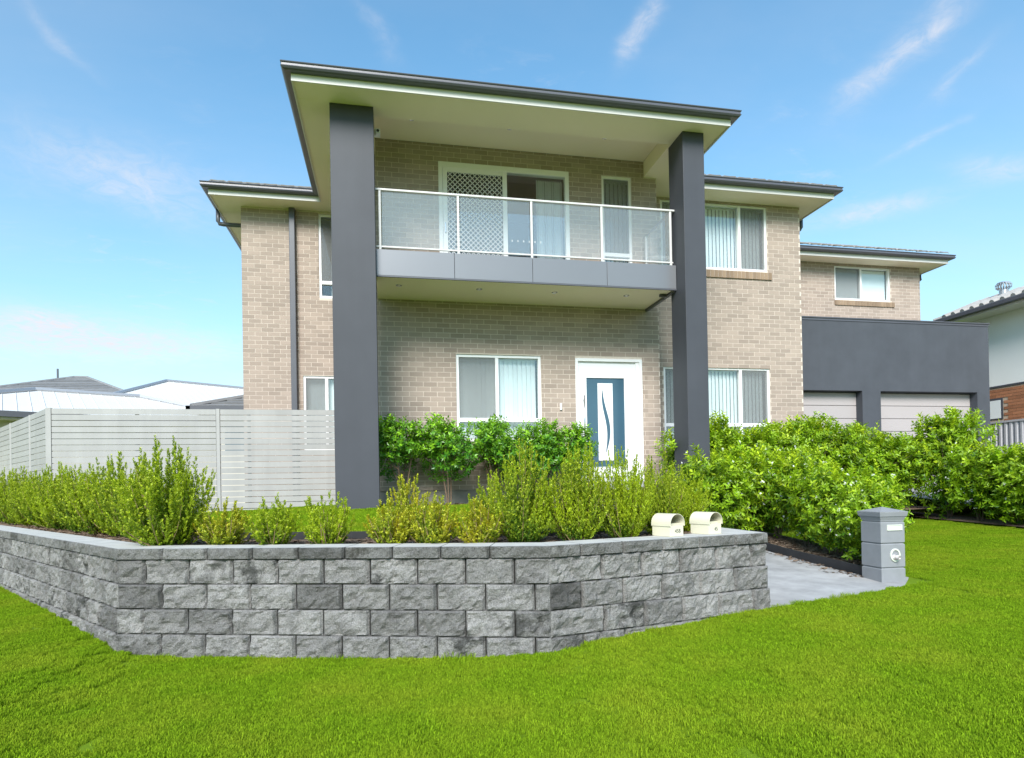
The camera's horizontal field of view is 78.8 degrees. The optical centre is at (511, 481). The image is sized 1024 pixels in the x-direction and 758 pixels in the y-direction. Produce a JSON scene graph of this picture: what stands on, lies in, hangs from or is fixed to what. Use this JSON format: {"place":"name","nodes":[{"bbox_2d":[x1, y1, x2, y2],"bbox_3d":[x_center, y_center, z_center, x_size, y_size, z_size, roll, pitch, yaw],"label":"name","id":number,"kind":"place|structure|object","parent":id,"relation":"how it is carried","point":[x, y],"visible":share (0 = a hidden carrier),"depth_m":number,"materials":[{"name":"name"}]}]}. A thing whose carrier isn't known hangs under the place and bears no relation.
{"place":"outdoors","nodes":[
{"label":"outdoors","id":0,"kind":"place"},
{"bbox_2d":[0,501,863,576],"bbox_3d":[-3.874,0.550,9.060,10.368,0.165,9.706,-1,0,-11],"label":"garden bed","id":1,"kind":"object","parent":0,"point":[350,540],"visible":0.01,"depth_m":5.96,"materials":[{"name":"brown wood"}]},
{"bbox_2d":[0,467,20,523],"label":"boxwood shrub","id":2,"kind":"object","parent":1,"relation":"on","point":[4,476],"visible":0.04,"depth_m":11.04,"materials":[{"name":"green plant"}]},
{"bbox_2d":[0,465,37,524],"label":"boxwood shrub","id":3,"kind":"object","parent":1,"relation":"on","point":[4,509],"visible":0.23,"depth_m":10.33,"materials":[{"name":"green plant"}]},
{"bbox_2d":[1,470,55,525],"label":"boxwood shrub","id":4,"kind":"object","parent":1,"relation":"on","point":[20,517],"visible":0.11,"depth_m":9.67,"materials":[{"name":"green plant"}]},
{"bbox_2d":[11,463,68,526],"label":"boxwood shrub","id":5,"kind":"object","parent":1,"relation":"on","point":[30,508],"visible":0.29,"depth_m":9.07,"materials":[{"name":"green plant"}]},
{"bbox_2d":[25,461,91,529],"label":"boxwood shrub","id":6,"kind":"object","parent":1,"relation":"on","point":[51,521],"visible":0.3,"depth_m":8.48,"materials":[{"name":"green plant"}]},
{"bbox_2d":[45,464,106,531],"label":"boxwood shrub","id":7,"kind":"object","parent":1,"relation":"on","point":[62,503],"visible":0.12,"depth_m":7.92,"materials":[{"name":"green plant"}]},
{"bbox_2d":[59,454,132,534],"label":"boxwood shrub","id":8,"kind":"object","parent":1,"relation":"on","point":[82,516],"visible":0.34,"depth_m":7.32,"materials":[{"name":"green plant"}]},
{"bbox_2d":[82,450,164,537],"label":"boxwood shrub","id":9,"kind":"object","parent":1,"relation":"on","point":[106,523],"visible":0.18,"depth_m":6.84,"materials":[{"name":"green plant"}]},
{"bbox_2d":[108,459,195,538],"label":"boxwood shrub","id":10,"kind":"object","parent":1,"relation":"on","point":[118,497],"visible":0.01,"depth_m":6.28,"materials":[{"name":"green plant"}]},
{"bbox_2d":[106,435,220,545],"bbox_3d":[-3.069,0.095,5.545,0.900,1.021,0.890,-1,0,12],"label":"boxwood shrub","id":11,"kind":"object","parent":1,"relation":"on","point":[170,517],"visible":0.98,"depth_m":5.39,"materials":[{"name":"green plant"}]},
{"bbox_2d":[192,496,253,544],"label":"boxwood shrub","id":12,"kind":"object","parent":1,"relation":"on","point":[231,532],"visible":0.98,"depth_m":5.40,"materials":[{"name":"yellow plant"}]},
{"bbox_2d":[243,492,302,544],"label":"boxwood shrub","id":13,"kind":"object","parent":1,"relation":"on","point":[271,532],"visible":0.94,"depth_m":5.35,"materials":[{"name":"green plant"}]},
{"bbox_2d":[298,490,355,543],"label":"boxwood shrub","id":14,"kind":"object","parent":1,"relation":"on","point":[334,532],"visible":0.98,"depth_m":5.29,"materials":[{"name":"green plant"}]},
{"bbox_2d":[361,498,419,543],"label":"boxwood shrub","id":15,"kind":"object","parent":1,"relation":"on","point":[388,533],"visible":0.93,"depth_m":5.22,"materials":[{"name":"green plant"}]},
{"bbox_2d":[194,526,607,539],"bbox_3d":[-4.385,0.611,8.106,11.378,0.125,1.901,-1,-1,28],"label":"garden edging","id":16,"kind":"object","parent":1,"relation":"on","point":[351,535],"visible":0.03,"depth_m":6.02,"materials":[{"name":"black"}]},
{"bbox_2d":[384,474,430,539],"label":"boxwood shrub","id":17,"kind":"object","parent":1,"relation":"on","point":[402,494],"visible":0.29,"depth_m":5.85,"materials":[{"name":"green plant"}]},
{"bbox_2d":[379,413,442,492],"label":"glossy shrub","id":18,"kind":"object","parent":1,"relation":"on","point":[395,448],"visible":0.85,"depth_m":9.99,"materials":[{"name":"green plant"}]},
{"bbox_2d":[401,490,461,542],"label":"boxwood shrub","id":19,"kind":"object","parent":1,"relation":"on","point":[438,530],"visible":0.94,"depth_m":5.16,"materials":[{"name":"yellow plant"}]},
{"bbox_2d":[409,412,482,504],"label":"glossy shrub","id":20,"kind":"object","parent":1,"relation":"on","point":[450,447],"visible":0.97,"depth_m":10.04,"materials":[{"name":"green plant"}]},
{"bbox_2d":[454,497,505,542],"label":"boxwood shrub","id":21,"kind":"object","parent":1,"relation":"on","point":[483,530],"visible":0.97,"depth_m":5.12,"materials":[{"name":"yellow plant"}]},
{"bbox_2d":[465,475,512,530],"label":"boxwood shrub","id":22,"kind":"object","parent":1,"relation":"on","point":[480,495],"visible":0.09,"depth_m":5.86,"materials":[{"name":"green plant"}]},
{"bbox_2d":[464,414,525,501],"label":"glossy shrub","id":23,"kind":"object","parent":1,"relation":"on","point":[493,448],"visible":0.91,"depth_m":10.15,"materials":[{"name":"green plant"}]},
{"bbox_2d":[483,438,559,542],"bbox_3d":[0.090,0.080,5.349,0.658,0.931,0.693,-1,-1,30],"label":"boxwood shrub","id":24,"kind":"object","parent":1,"relation":"on","point":[523,519],"visible":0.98,"depth_m":5.22,"materials":[{"name":"green plant"}]},
{"bbox_2d":[502,417,564,492],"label":"glossy shrub","id":25,"kind":"object","parent":1,"relation":"on","point":[545,438],"visible":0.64,"depth_m":10.42,"materials":[{"name":"green plant"}]},
{"bbox_2d":[537,421,606,478],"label":"glossy shrub","id":26,"kind":"object","parent":1,"relation":"on","point":[575,433],"visible":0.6,"depth_m":10.50,"materials":[{"name":"green plant"}]},
{"bbox_2d":[543,441,611,540],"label":"boxwood shrub","id":27,"kind":"object","parent":1,"relation":"on","point":[578,521],"visible":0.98,"depth_m":5.29,"materials":[{"name":"green plant"}]},
{"bbox_2d":[592,445,657,537],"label":"boxwood shrub","id":28,"kind":"object","parent":1,"relation":"on","point":[628,516],"visible":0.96,"depth_m":5.46,"materials":[{"name":"green plant"}]},
{"bbox_2d":[639,450,690,534],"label":"boxwood shrub","id":29,"kind":"object","parent":1,"relation":"on","point":[663,504],"visible":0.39,"depth_m":5.86,"materials":[{"name":"green plant"}]},
{"bbox_2d":[655,464,712,531],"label":"boxwood shrub","id":30,"kind":"object","parent":1,"relation":"on","point":[695,505],"visible":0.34,"depth_m":6.18,"materials":[{"name":"green plant"}]},
{"bbox_2d":[0,0,1023,481],"label":"sky","id":31,"kind":"structure","parent":0,"point":[118,268],"materials":[{"name":"blue"}]},
{"bbox_2d":[1,495,1023,757],"bbox_3d":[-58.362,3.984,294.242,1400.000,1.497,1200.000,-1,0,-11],"label":"lawn ground","id":32,"kind":"structure","parent":0,"point":[967,511],"depth_m":3.73,"materials":[{"name":"green plant"}]},
{"bbox_2d":[0,369,123,391],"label":"house","id":33,"kind":"structure","parent":32,"relation":"on","point":[86,383],"depth_m":31.93,"materials":[{"name":"tile"}]},
{"bbox_2d":[0,387,221,521],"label":"house","id":34,"kind":"structure","parent":32,"relation":"on","point":[16,404],"depth_m":15.89,"materials":[{"name":"metal"}]},
{"bbox_2d":[114,379,242,403],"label":"house","id":35,"kind":"structure","parent":32,"relation":"on","point":[186,392],"depth_m":25.14,"materials":[{"name":"metal"}]},
{"bbox_2d":[186,395,486,502],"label":"house","id":36,"kind":"structure","parent":32,"relation":"on","point":[235,402],"depth_m":16.19,"materials":[{"name":"tile"}]},
{"bbox_2d":[225,432,243,444],"bbox_3d":[-7.173,-1.174,16.514,0.800,0.750,0.020,-1,0,-11],"label":"window","id":37,"kind":"structure","parent":36,"relation":"in","point":[225,432],"depth_m":16.47,"materials":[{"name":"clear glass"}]},
{"bbox_2d":[0,525,770,658],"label":"retaining wall","id":38,"kind":"structure","parent":32,"relation":"on","point":[413,600],"depth_m":4.96,"materials":[{"name":"stone"}]},
{"bbox_2d":[651,513,684,536],"bbox_3d":[1.360,0.374,5.442,0.177,0.194,0.223,-1,-1,-33],"label":"letterbox","id":39,"kind":"object","parent":38,"relation":"on","point":[667,524],"visible":1,"depth_m":5.39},
{"bbox_2d":[689,512,722,533],"bbox_3d":[1.745,0.368,5.610,0.177,0.194,0.223,-1,-1,-33],"label":"letterbox","id":40,"kind":"object","parent":38,"relation":"on","point":[705,522],"visible":1,"depth_m":5.56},
{"bbox_2d":[199,59,990,508],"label":"house","id":41,"kind":"structure","parent":32,"relation":"on","point":[625,273],"depth_m":11.33,"materials":[{"name":"brick"}]},
{"bbox_2d":[303,376,334,449],"bbox_3d":[-3.689,-1.409,12.959,1.200,1.537,0.170,-1,0,-11],"label":"window","id":42,"kind":"structure","parent":41,"relation":"in","point":[318,391],"depth_m":12.83,"materials":[{"name":"clear glass"}]},
{"bbox_2d":[318,214,331,297],"bbox_3d":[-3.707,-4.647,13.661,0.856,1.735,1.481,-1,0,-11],"label":"window","id":43,"kind":"structure","parent":41,"relation":"in","point":[324,221],"depth_m":12.89,"materials":[{"name":"clear glass"}]},
{"bbox_2d":[456,354,541,444],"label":"window","id":44,"kind":"structure","parent":41,"relation":"in","point":[509,386],"depth_m":11.14,"materials":[{"name":"clear glass"}]},
{"bbox_2d":[438,161,569,259],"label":"sliding door","id":45,"kind":"structure","parent":41,"relation":"in","point":[489,225],"depth_m":11.48,"materials":[{"name":"glass"}]},
{"bbox_2d":[575,358,643,480],"bbox_3d":[1.796,-1.131,11.499,1.292,2.261,0.142,-1,0,-11],"label":"front door","id":46,"kind":"structure","parent":41,"relation":"in","point":[609,392],"depth_m":11.52,"materials":[{"name":"white glass"}]},
{"bbox_2d":[601,176,631,262],"bbox_3d":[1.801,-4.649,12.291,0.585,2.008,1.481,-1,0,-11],"label":"window","id":47,"kind":"structure","parent":41,"relation":"in","point":[617,226],"depth_m":11.58,"materials":[{"name":"clear glass"}]},
{"bbox_2d":[662,367,769,456],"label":"window","id":48,"kind":"structure","parent":41,"relation":"in","point":[744,394],"depth_m":12.85,"materials":[{"name":"clear glass"}]},
{"bbox_2d":[660,200,771,279],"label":"window","id":49,"kind":"structure","parent":41,"relation":"in","point":[735,235],"depth_m":12.88,"materials":[{"name":"clear glass"}]},
{"bbox_2d":[803,392,855,432],"bbox_3d":[7.113,-0.879,14.591,2.202,2.456,0.038,-1,0,-11],"label":"garage door","id":50,"kind":"structure","parent":41,"relation":"in","point":[840,405],"depth_m":14.67,"materials":[{"name":"metal"}]},
{"bbox_2d":[834,266,894,306],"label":"window","id":51,"kind":"structure","parent":41,"relation":"in","point":[865,285],"depth_m":16.62,"materials":[{"name":"clear glass"}]},
{"bbox_2d":[881,393,969,483],"bbox_3d":[9.996,-0.927,15.163,2.768,2.456,0.038,-1,0,-11],"label":"garage door","id":52,"kind":"structure","parent":41,"relation":"in","point":[898,410],"depth_m":15.09,"materials":[{"name":"metal"}]},
{"bbox_2d":[731,527,860,562],"bbox_3d":[3.915,0.916,9.422,0.880,0.218,4.820,-1,0,-11],"label":"hedge bed","id":53,"kind":"object","parent":32,"relation":"on","point":[785,541],"visible":0.18,"depth_m":8.93,"materials":[{"name":"brown soil"}]},
{"bbox_2d":[675,443,765,530],"bbox_3d":[3.208,0.186,9.620,1.505,1.562,1.294,-1,0,-16],"label":"hedge plant","id":54,"kind":"object","parent":53,"relation":"on","point":[725,499],"visible":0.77,"depth_m":9.33,"materials":[{"name":"green plant"}]},
{"bbox_2d":[717,441,779,530],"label":"hedge plant","id":55,"kind":"object","parent":53,"relation":"on","point":[740,459],"visible":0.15,"depth_m":10.01,"materials":[{"name":"green plant"}]},
{"bbox_2d":[730,442,824,538],"bbox_3d":[4.051,0.187,9.622,1.505,1.562,1.294,-1,0,22],"label":"hedge plant","id":56,"kind":"object","parent":53,"relation":"on","point":[765,479],"visible":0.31,"depth_m":9.41,"materials":[{"name":"green plant"}]},
{"bbox_2d":[763,444,841,546],"bbox_3d":[4.242,0.220,8.988,1.233,1.500,1.195,-1,0,-17],"label":"hedge plant","id":57,"kind":"object","parent":53,"relation":"on","point":[781,496],"visible":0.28,"depth_m":8.84,"materials":[{"name":"green plant"}]},
{"bbox_2d":[783,457,902,560],"bbox_3d":[4.220,0.345,8.032,1.142,1.378,1.328,-1,-1,-30],"label":"hedge plant","id":58,"kind":"object","parent":53,"relation":"on","point":[819,496],"visible":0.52,"depth_m":8.00,"materials":[{"name":"green plant"}]},
{"bbox_2d":[825,474,914,559],"bbox_3d":[4.222,0.465,7.377,0.937,1.140,0.908,-1,0,21],"label":"hedge plant","id":59,"kind":"object","parent":53,"relation":"on","point":[847,524],"visible":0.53,"depth_m":7.26,"materials":[{"name":"green plant"}]},
{"bbox_2d":[765,551,908,606],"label":"footpath","id":60,"kind":"structure","parent":32,"relation":"on","point":[790,580],"depth_m":6.65,"materials":[{"name":"concrete"}]},
{"bbox_2d":[765,543,861,574],"bbox_3d":[3.509,0.949,9.137,0.069,0.374,4.620,-1,0,-11],"label":"garden edging","id":61,"kind":"object","parent":60,"relation":"on","point":[832,563],"visible":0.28,"depth_m":7.73,"materials":[{"name":"grey concrete"}]},
{"bbox_2d":[857,507,907,582],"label":"letterbox pillar","id":62,"kind":"structure","parent":32,"relation":"on","point":[882,535],"depth_m":6.67,"materials":[{"name":"paint"}]},
{"bbox_2d":[903,506,938,509],"bbox_3d":[5.388,0.575,12.456,5.000,0.137,2.850,-1,0,-11],"label":"hedge bed","id":63,"kind":"object","parent":32,"relation":"on","point":[916,507],"visible":0.06,"depth_m":11.80,"materials":[{"name":"brown soil"}]},
{"bbox_2d":[652,424,727,485],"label":"hedge plant","id":64,"kind":"object","parent":63,"relation":"on","point":[670,450],"visible":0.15,"depth_m":10.78,"materials":[{"name":"green plant"}]},
{"bbox_2d":[671,409,748,459],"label":"hedge plant","id":65,"kind":"object","parent":63,"relation":"on","point":[720,426],"visible":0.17,"depth_m":10.85,"materials":[{"name":"green plant"}]},
{"bbox_2d":[724,424,784,458],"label":"hedge plant","id":66,"kind":"object","parent":63,"relation":"on","point":[758,437],"visible":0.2,"depth_m":10.80,"materials":[{"name":"green plant"}]},
{"bbox_2d":[757,418,817,460],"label":"hedge plant","id":67,"kind":"object","parent":63,"relation":"on","point":[790,439],"visible":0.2,"depth_m":11.13,"materials":[{"name":"green plant"}]},
{"bbox_2d":[783,411,841,477],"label":"hedge plant","id":68,"kind":"object","parent":63,"relation":"on","point":[818,427],"visible":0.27,"depth_m":11.38,"materials":[{"name":"green plant"}]},
{"bbox_2d":[825,420,896,491],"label":"hedge plant","id":69,"kind":"object","parent":63,"relation":"on","point":[854,441],"visible":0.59,"depth_m":11.25,"materials":[{"name":"green plant"}]},
{"bbox_2d":[863,430,925,494],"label":"hedge plant","id":70,"kind":"object","parent":63,"relation":"on","point":[892,453],"visible":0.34,"depth_m":11.30,"materials":[{"name":"green plant"}]},
{"bbox_2d":[892,433,934,506],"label":"hedge plant","id":71,"kind":"object","parent":63,"relation":"on","point":[906,484],"visible":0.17,"depth_m":11.45,"materials":[{"name":"green plant"}]},
{"bbox_2d":[908,511,1023,526],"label":"hedge bed","id":72,"kind":"object","parent":32,"relation":"on","point":[963,518],"visible":0.61,"depth_m":11.02,"materials":[{"name":"brown soil"}]},
{"bbox_2d":[910,405,1002,518],"bbox_3d":[7.998,-0.345,11.341,1.264,2.090,1.481,-1,-1,-36],"label":"hedge plant","id":73,"kind":"object","parent":72,"relation":"on","point":[951,430],"visible":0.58,"depth_m":11.24,"materials":[{"name":"green plant"}]},
{"bbox_2d":[934,434,1015,519],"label":"hedge plant","id":74,"kind":"object","parent":72,"relation":"on","point":[951,476],"visible":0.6,"depth_m":10.65,"materials":[{"name":"green plant"}]},
{"bbox_2d":[968,442,1023,522],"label":"hedge plant","id":75,"kind":"object","parent":72,"relation":"on","point":[1000,457],"visible":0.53,"depth_m":10.10,"materials":[{"name":"green plant"}]},
{"bbox_2d":[992,442,1023,524],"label":"hedge plant","id":76,"kind":"object","parent":72,"relation":"on","point":[1008,497],"visible":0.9,"depth_m":9.75,"materials":[{"name":"green plant"}]},
{"bbox_2d":[933,281,1023,421],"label":"house","id":77,"kind":"structure","parent":32,"relation":"on","point":[1002,312],"depth_m":17.45,"materials":[{"name":"metal"}]},
{"bbox_2d":[990,398,1002,419],"bbox_3d":[13.722,-2.063,18.029,0.013,0.600,0.980,-1,0,-11],"label":"window","id":78,"kind":"structure","parent":77,"relation":"in","point":[1001,399],"depth_m":17.59,"materials":[{"name":"glass"}]},
{"bbox_2d":[990,418,1023,452],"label":"sheet fence","id":79,"kind":"object","parent":32,"relation":"on","point":[1010,432],"visible":0.14,"depth_m":15.95,"materials":[{"name":"grey metal"}]},
{"bbox_2d":[908,485,972,503],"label":"driveway","id":80,"kind":"structure","parent":0,"point":[925,496],"depth_m":12.75,"materials":[{"name":"concrete"}]},
{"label":"yard ground","id":81,"kind":"structure","parent":0,"visible":0},
{"bbox_2d":[0,408,335,511],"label":"slat fence","id":82,"kind":"object","parent":81,"relation":"on","point":[85,447],"visible":0.58,"depth_m":10.67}
]}

